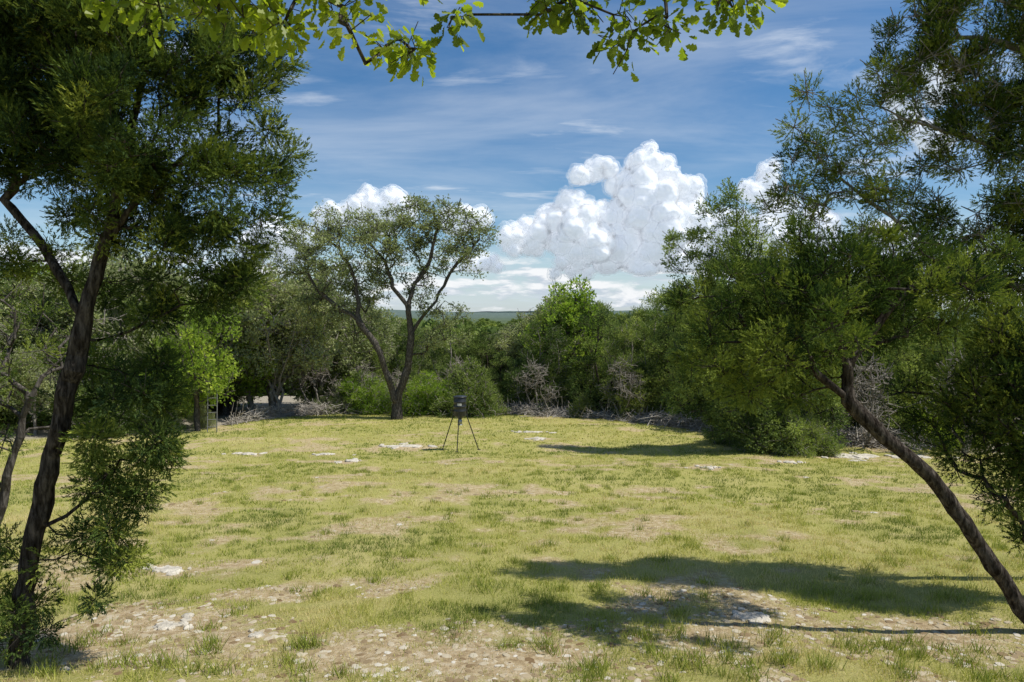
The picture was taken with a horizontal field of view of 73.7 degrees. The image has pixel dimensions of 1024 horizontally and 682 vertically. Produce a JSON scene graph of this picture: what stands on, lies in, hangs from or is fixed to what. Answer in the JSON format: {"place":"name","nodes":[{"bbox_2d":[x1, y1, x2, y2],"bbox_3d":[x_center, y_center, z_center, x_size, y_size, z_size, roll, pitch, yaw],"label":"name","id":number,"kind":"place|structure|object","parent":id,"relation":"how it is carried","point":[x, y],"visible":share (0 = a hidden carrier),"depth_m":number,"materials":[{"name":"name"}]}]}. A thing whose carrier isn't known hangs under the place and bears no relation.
{"place":"outdoors","nodes":[
{"label":"outdoors","id":0,"kind":"place"},
{"bbox_2d":[238,218,318,266],"bbox_3d":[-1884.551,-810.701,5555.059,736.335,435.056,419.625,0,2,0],"label":"cloud","id":1,"kind":"structure","parent":0,"point":[287,250],"depth_m":5500.41,"materials":[{"name":"white"}]},
{"bbox_2d":[312,186,415,234],"bbox_3d":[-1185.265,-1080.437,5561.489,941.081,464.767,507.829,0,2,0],"label":"cloud","id":2,"kind":"structure","parent":0,"point":[366,198],"depth_m":5514.99,"materials":[{"name":"white"}]},
{"bbox_2d":[439,206,491,234],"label":"cloud","id":3,"kind":"structure","parent":0,"point":[479,217],"depth_m":5519.71,"materials":[{"name":"white"}]},
{"bbox_2d":[459,255,501,271],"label":"cloud","id":4,"kind":"structure","parent":0,"point":[489,263],"depth_m":5525.72,"materials":[{"name":"white"}]},
{"bbox_2d":[0,309,1023,681],"bbox_3d":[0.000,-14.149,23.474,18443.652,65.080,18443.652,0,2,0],"label":"ground","id":5,"kind":"structure","parent":0,"point":[556,559],"depth_m":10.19,"materials":[{"name":"green plant"}]},
{"bbox_2d":[0,390,20,429],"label":"juniper tree","id":6,"kind":"object","parent":5,"relation":"on","point":[5,417],"visible":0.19,"depth_m":32.33,"materials":[{"name":"green plant"}]},
{"bbox_2d":[0,320,39,414],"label":"oak tree","id":7,"kind":"object","parent":5,"relation":"on","point":[6,394],"visible":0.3,"depth_m":29.66,"materials":[{"name":"green plant"}]},
{"bbox_2d":[0,343,58,435],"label":"oak tree","id":8,"kind":"object","parent":5,"relation":"on","point":[31,376],"visible":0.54,"depth_m":29.93,"materials":[{"name":"green plant"}]},
{"bbox_2d":[0,254,122,552],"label":"juniper tree","id":9,"kind":"object","parent":5,"relation":"on","point":[14,450],"visible":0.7,"depth_m":8.36,"materials":[{"name":"green plant"}]},
{"bbox_2d":[23,237,187,364],"bbox_3d":[-20.094,-0.389,36.205,6.692,9.794,8.336,0,2,13],"label":"oak tree","id":10,"kind":"object","parent":5,"relation":"on","point":[87,266],"visible":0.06,"depth_m":33.95,"materials":[{"name":"green plant"}]},
{"bbox_2d":[46,275,177,439],"bbox_3d":[-18.114,1.038,31.215,5.443,8.153,5.233,-1,3,-30],"label":"juniper tree","id":11,"kind":"object","parent":5,"relation":"on","point":[119,353],"visible":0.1,"depth_m":31.19,"materials":[{"name":"green plant"}]},
{"bbox_2d":[0,0,317,668],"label":"juniper tree","id":12,"kind":"object","parent":5,"relation":"on","point":[76,98],"visible":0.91,"depth_m":5.47,"materials":[{"name":"green plant"}]},
{"bbox_2d":[140,563,191,575],"bbox_3d":[-4.697,3.073,9.105,0.719,0.104,0.382,0,2,11],"label":"limestone rock","id":13,"kind":"object","parent":5,"relation":"on","point":[167,569],"visible":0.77,"depth_m":9.08,"materials":[{"name":"white stone"}]},
{"bbox_2d":[152,612,194,630],"bbox_3d":[-3.400,2.847,6.848,0.384,0.161,0.576,-1,2,-24],"label":"limestone rock","id":14,"kind":"object","parent":5,"relation":"on","point":[186,619],"visible":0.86,"depth_m":6.74,"materials":[{"name":"white stone"}]},
{"bbox_2d":[136,335,228,423],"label":"elm tree","id":15,"kind":"object","parent":5,"relation":"on","point":[192,400],"visible":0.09,"depth_m":33.22,"materials":[{"name":"green plant"}]},
{"bbox_2d":[143,296,243,430],"bbox_3d":[-14.707,1.170,31.895,3.886,6.617,4.390,1,2,15],"label":"elm tree","id":16,"kind":"object","parent":5,"relation":"on","point":[196,342],"visible":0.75,"depth_m":31.37,"materials":[{"name":"green plant"}]},
{"bbox_2d":[206,386,218,431],"bbox_3d":[-13.806,3.151,31.539,0.550,2.140,0.497,-1,-8,-15],"label":"ladder stand","id":17,"kind":"object","parent":5,"relation":"on","point":[212,412],"visible":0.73,"depth_m":31.29,"materials":[{"name":"paint"}]},
{"bbox_2d":[221,452,267,454],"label":"limestone rock","id":18,"kind":"object","parent":5,"relation":"on","point":[245,453],"visible":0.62,"depth_m":24.35,"materials":[{"name":"beige stone"}]},
{"bbox_2d":[189,249,311,415],"bbox_3d":[-15.806,-0.429,40.399,8.380,10.476,6.186,-1,3,-34],"label":"oak tree","id":19,"kind":"object","parent":5,"relation":"on","point":[275,274],"visible":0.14,"depth_m":39.41,"materials":[{"name":"green plant"}]},
{"bbox_2d":[248,629,263,637],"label":"limestone rock","id":20,"kind":"object","parent":5,"relation":"on","point":[256,634],"visible":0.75,"depth_m":6.40,"materials":[{"name":"white stone"}]},
{"bbox_2d":[222,282,334,413],"bbox_3d":[-13.596,0.531,39.954,6.457,8.292,5.184,0,2,10],"label":"oak tree","id":21,"kind":"object","parent":5,"relation":"on","point":[289,311],"visible":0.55,"depth_m":38.98,"materials":[{"name":"green plant"}]},
{"bbox_2d":[287,355,353,403],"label":"dead tree","id":22,"kind":"object","parent":5,"relation":"on","point":[313,380],"visible":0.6,"depth_m":41.64,"materials":[{"name":"grey wood"}]},
{"bbox_2d":[273,261,379,399],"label":"oak tree","id":23,"kind":"object","parent":5,"relation":"on","point":[344,361],"visible":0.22,"depth_m":43.11,"materials":[{"name":"green plant"}]},
{"bbox_2d":[303,337,363,408],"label":"juniper tree","id":24,"kind":"object","parent":5,"relation":"on","point":[324,388],"visible":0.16,"depth_m":43.97,"materials":[{"name":"green plant"}]},
{"bbox_2d":[311,453,355,455],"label":"limestone rock","id":25,"kind":"object","parent":5,"relation":"on","point":[326,454],"visible":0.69,"depth_m":24.04,"materials":[{"name":"beige stone"}]},
{"bbox_2d":[334,458,360,463],"bbox_3d":[-5.337,3.920,22.252,0.859,0.187,0.953,0,2,0],"label":"limestone rock","id":26,"kind":"object","parent":5,"relation":"on","point":[356,460],"visible":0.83,"depth_m":22.08,"materials":[{"name":"white stone"}]},
{"bbox_2d":[327,299,399,379],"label":"oak tree","id":27,"kind":"object","parent":5,"relation":"on","point":[385,331],"visible":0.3,"depth_m":45.67,"materials":[{"name":"green plant"}]},
{"bbox_2d":[347,356,384,393],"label":"dead tree","id":28,"kind":"object","parent":5,"relation":"on","point":[362,373],"visible":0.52,"depth_m":41.81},
{"bbox_2d":[351,331,398,391],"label":"juniper tree","id":29,"kind":"object","parent":5,"relation":"on","point":[376,358],"visible":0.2,"depth_m":43.92,"materials":[{"name":"green plant"}]},
{"bbox_2d":[267,191,501,419],"bbox_3d":[-6.981,-1.751,36.845,12.905,12.736,5.476,0,2,0],"label":"live oak tree","id":30,"kind":"object","parent":5,"relation":"on","point":[307,252],"visible":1,"depth_m":36.77,"materials":[{"name":"green plant"}]},
{"bbox_2d":[387,368,412,399],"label":"dead tree","id":31,"kind":"object","parent":5,"relation":"on","point":[395,379],"visible":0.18,"depth_m":40.12,"materials":[{"name":"grey wood"}]},
{"bbox_2d":[378,442,436,448],"bbox_3d":[-4.130,4.127,26.851,2.259,0.193,1.592,0,2,-12],"label":"limestone rock","id":32,"kind":"object","parent":5,"relation":"on","point":[400,445],"visible":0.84,"depth_m":26.54,"materials":[{"name":"beige stone"}]},
{"bbox_2d":[67,0,788,85],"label":"oak tree","id":33,"kind":"object","parent":5,"relation":"on","point":[260,14],"visible":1,"depth_m":3.45,"materials":[{"name":"green plant"}]},
{"bbox_2d":[423,328,471,387],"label":"juniper tree","id":34,"kind":"object","parent":5,"relation":"on","point":[432,356],"visible":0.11,"depth_m":43.53,"materials":[{"name":"green plant"}]},
{"bbox_2d":[440,395,480,451],"bbox_3d":[-1.910,3.054,25.286,1.186,2.075,0.961,-2,3,-44],"label":"game feeder","id":35,"kind":"object","parent":5,"relation":"on","point":[460,409],"visible":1,"depth_m":25.14,"materials":[{"name":"black metal"}]},
{"bbox_2d":[435,351,496,385],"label":"dead tree","id":36,"kind":"object","parent":5,"relation":"on","point":[456,360],"visible":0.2,"depth_m":40.33,"materials":[{"name":"grey wood"}]},
{"bbox_2d":[0,355,990,458],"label":"edge shrubs","id":37,"kind":"object","parent":5,"relation":"on","point":[482,399],"visible":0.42,"depth_m":38.46,"materials":[{"name":"green plant"}]},
{"bbox_2d":[482,349,518,395],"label":"juniper tree","id":38,"kind":"object","parent":5,"relation":"on","point":[501,357],"visible":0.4,"depth_m":43.95,"materials":[{"name":"green plant"}]},
{"bbox_2d":[0,252,1023,433],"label":"woodland","id":39,"kind":"object","parent":5,"relation":"on","point":[488,347],"visible":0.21,"depth_m":39.03,"materials":[{"name":"green plant"}]},
{"bbox_2d":[499,320,566,411],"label":"juniper tree","id":40,"kind":"object","parent":5,"relation":"on","point":[535,326],"visible":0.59,"depth_m":41.28,"materials":[{"name":"green plant"}]},
{"bbox_2d":[511,430,556,433],"bbox_3d":[0.961,4.172,31.090,2.230,0.183,0.735,0,2,12],"label":"limestone rock","id":41,"kind":"object","parent":5,"relation":"on","point":[532,431],"visible":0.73,"depth_m":31.09,"materials":[{"name":"beige stone"}]},
{"bbox_2d":[524,437,545,440],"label":"limestone rock","id":42,"kind":"object","parent":5,"relation":"on","point":[539,438],"visible":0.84,"depth_m":28.72,"materials":[{"name":"beige stone"}]},
{"bbox_2d":[513,354,566,409],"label":"dead tree","id":43,"kind":"object","parent":5,"relation":"on","point":[538,377],"visible":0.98,"depth_m":39.49,"materials":[{"name":"grey wood"}]},
{"bbox_2d":[77,395,1023,451],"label":"brush pile","id":44,"kind":"object","parent":5,"relation":"on","point":[858,438],"visible":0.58,"depth_m":36.14,"materials":[{"name":"grey wood"}]},
{"bbox_2d":[519,331,590,413],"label":"juniper tree","id":45,"kind":"object","parent":5,"relation":"on","point":[554,349],"visible":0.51,"depth_m":40.47,"materials":[{"name":"green plant"}]},
{"bbox_2d":[518,274,606,378],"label":"elm tree","id":46,"kind":"object","parent":5,"relation":"on","point":[579,302],"visible":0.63,"depth_m":42.67,"materials":[{"name":"green plant"}]},
{"bbox_2d":[570,353,610,409],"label":"juniper tree","id":47,"kind":"object","parent":5,"relation":"on","point":[592,379],"visible":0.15,"depth_m":39.81,"materials":[{"name":"green plant"}]},
{"bbox_2d":[564,309,627,412],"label":"juniper tree","id":48,"kind":"object","parent":5,"relation":"on","point":[578,379],"visible":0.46,"depth_m":39.47,"materials":[{"name":"green plant"}]},
{"bbox_2d":[242,317,968,395],"bbox_3d":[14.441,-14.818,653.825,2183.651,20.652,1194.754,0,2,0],"label":"distant trees","id":49,"kind":"object","parent":5,"relation":"on","point":[488,325],"visible":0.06,"depth_m":72.64,"materials":[{"name":"green plant"}]},
{"bbox_2d":[597,353,646,416],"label":"dead tree","id":50,"kind":"object","parent":5,"relation":"on","point":[632,376],"visible":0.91,"depth_m":36.44,"materials":[{"name":"grey wood"}]},
{"bbox_2d":[596,315,675,417],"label":"juniper tree","id":51,"kind":"object","parent":5,"relation":"on","point":[628,330],"visible":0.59,"depth_m":37.17,"materials":[{"name":"green plant"}]},
{"bbox_2d":[602,321,670,413],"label":"juniper tree","id":52,"kind":"object","parent":5,"relation":"on","point":[645,333],"visible":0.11,"depth_m":37.77,"materials":[{"name":"green plant"}]},
{"bbox_2d":[635,329,690,412],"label":"juniper tree","id":53,"kind":"object","parent":5,"relation":"on","point":[649,378],"visible":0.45,"depth_m":36.74,"materials":[{"name":"green plant"}]},
{"bbox_2d":[665,324,721,419],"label":"juniper tree","id":54,"kind":"object","parent":5,"relation":"on","point":[672,369],"visible":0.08,"depth_m":34.84,"materials":[{"name":"green plant"}]},
{"bbox_2d":[674,363,713,415],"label":"juniper tree","id":55,"kind":"object","parent":5,"relation":"on","point":[694,395],"visible":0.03,"depth_m":33.80,"materials":[{"name":"green plant"}]},
{"bbox_2d":[695,465,721,469],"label":"limestone rock","id":56,"kind":"object","parent":5,"relation":"on","point":[711,466],"visible":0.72,"depth_m":20.12,"materials":[{"name":"white stone"}]},
{"bbox_2d":[697,338,746,427],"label":"juniper tree","id":57,"kind":"object","parent":5,"relation":"on","point":[712,394],"visible":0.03,"depth_m":31.94,"materials":[{"name":"green plant"}]},
{"bbox_2d":[711,610,770,623],"bbox_3d":[2.404,2.899,7.073,0.584,0.133,0.385,0,2,0],"label":"limestone rock","id":58,"kind":"object","parent":5,"relation":"on","point":[749,616],"visible":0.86,"depth_m":7.09,"materials":[{"name":"white stone"}]},
{"bbox_2d":[652,177,861,456],"bbox_3d":[9.362,-0.795,24.877,8.282,10.456,4.076,0,2,-12],"label":"juniper tree","id":59,"kind":"object","parent":5,"relation":"on","point":[829,401],"visible":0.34,"depth_m":24.77,"materials":[{"name":"green plant"}]},
{"bbox_2d":[777,460,805,463],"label":"limestone rock","id":60,"kind":"object","parent":5,"relation":"on","point":[793,462],"visible":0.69,"depth_m":21.62,"materials":[{"name":"white stone"}]},
{"bbox_2d":[772,357,846,425],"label":"juniper tree","id":61,"kind":"object","parent":5,"relation":"on","point":[826,408],"visible":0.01,"depth_m":29.90,"materials":[{"name":"green plant"}]},
{"bbox_2d":[799,377,850,429],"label":"dead tree","id":62,"kind":"object","parent":5,"relation":"on","point":[826,414],"visible":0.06,"depth_m":27.84,"materials":[{"name":"grey wood"}]},
{"bbox_2d":[656,216,1023,623],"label":"juniper tree","id":63,"kind":"object","parent":5,"relation":"on","point":[808,290],"visible":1,"depth_m":6.54,"materials":[{"name":"green plant"}]},
{"bbox_2d":[821,453,879,460],"bbox_3d":[11.705,4.022,23.550,1.410,0.281,2.465,2,3,42],"label":"limestone rock","id":64,"kind":"object","parent":5,"relation":"on","point":[859,457],"visible":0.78,"depth_m":23.52,"materials":[{"name":"white stone"}]},
{"bbox_2d":[839,347,902,446],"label":"dead tree","id":65,"kind":"object","parent":5,"relation":"on","point":[872,395],"visible":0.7,"depth_m":26.21,"materials":[{"name":"grey wood"}]},
{"bbox_2d":[747,0,1023,341],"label":"juniper tree","id":66,"kind":"object","parent":5,"relation":"on","point":[1002,102],"visible":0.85,"depth_m":8.15,"materials":[{"name":"green plant"}]},
{"bbox_2d":[849,452,957,458],"bbox_3d":[13.785,4.069,23.739,3.584,0.305,1.648,1,2,19],"label":"limestone rock","id":67,"kind":"object","parent":5,"relation":"on","point":[920,456],"visible":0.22,"depth_m":23.72,"materials":[{"name":"white stone"}]},
{"bbox_2d":[865,328,944,444],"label":"juniper tree","id":68,"kind":"object","parent":5,"relation":"on","point":[896,419],"visible":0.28,"depth_m":27.41,"materials":[{"name":"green plant"}]},
{"bbox_2d":[874,289,1023,553],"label":"juniper tree","id":69,"kind":"object","parent":5,"relation":"on","point":[1003,359],"visible":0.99,"depth_m":7.65,"materials":[{"name":"green plant"}]},
{"bbox_2d":[910,343,1019,453],"bbox_3d":[16.632,2.200,24.668,4.322,4.363,2.172,0,2,-11],"label":"dead tree","id":70,"kind":"object","parent":5,"relation":"on","point":[966,451],"visible":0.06,"depth_m":24.73,"materials":[{"name":"grey wood"}]},
{"bbox_2d":[938,339,1011,438],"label":"juniper tree","id":71,"kind":"object","parent":5,"relation":"on","point":[948,357],"visible":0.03,"depth_m":28.03,"materials":[{"name":"green plant"}]},
{"bbox_2d":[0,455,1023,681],"bbox_3d":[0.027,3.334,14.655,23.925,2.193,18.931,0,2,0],"label":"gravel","id":72,"kind":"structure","parent":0,"point":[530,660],"depth_m":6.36,"materials":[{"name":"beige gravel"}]},
{"bbox_2d":[0,0,1023,311],"label":"sky","id":73,"kind":"structure","parent":0,"point":[503,124],"materials":[{"name":"blue"}]},
{"bbox_2d":[550,265,593,278],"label":"cloud","id":74,"kind":"structure","parent":0,"point":[571,271],"depth_m":5564.55,"materials":[{"name":"white"}]},
{"bbox_2d":[571,158,617,184],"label":"cloud","id":75,"kind":"structure","parent":0,"point":[598,169],"depth_m":5523.50,"materials":[{"name":"white"}]},
{"bbox_2d":[500,143,733,274],"bbox_3d":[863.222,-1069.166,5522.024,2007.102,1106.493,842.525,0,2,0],"label":"cloud","id":76,"kind":"structure","parent":0,"point":[653,191],"depth_m":5437.69,"materials":[{"name":"white"}]},
{"bbox_2d":[707,161,937,269],"bbox_3d":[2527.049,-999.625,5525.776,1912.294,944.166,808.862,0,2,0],"label":"cloud","id":77,"kind":"structure","parent":0,"point":[752,189],"depth_m":5463.84,"materials":[{"name":"white"}]},
{"bbox_2d":[886,50,957,152],"bbox_3d":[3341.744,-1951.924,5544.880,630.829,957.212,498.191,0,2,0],"label":"cloud","id":78,"kind":"structure","parent":0,"point":[918,140],"depth_m":5488.86,"materials":[{"name":"white"}]}
]}

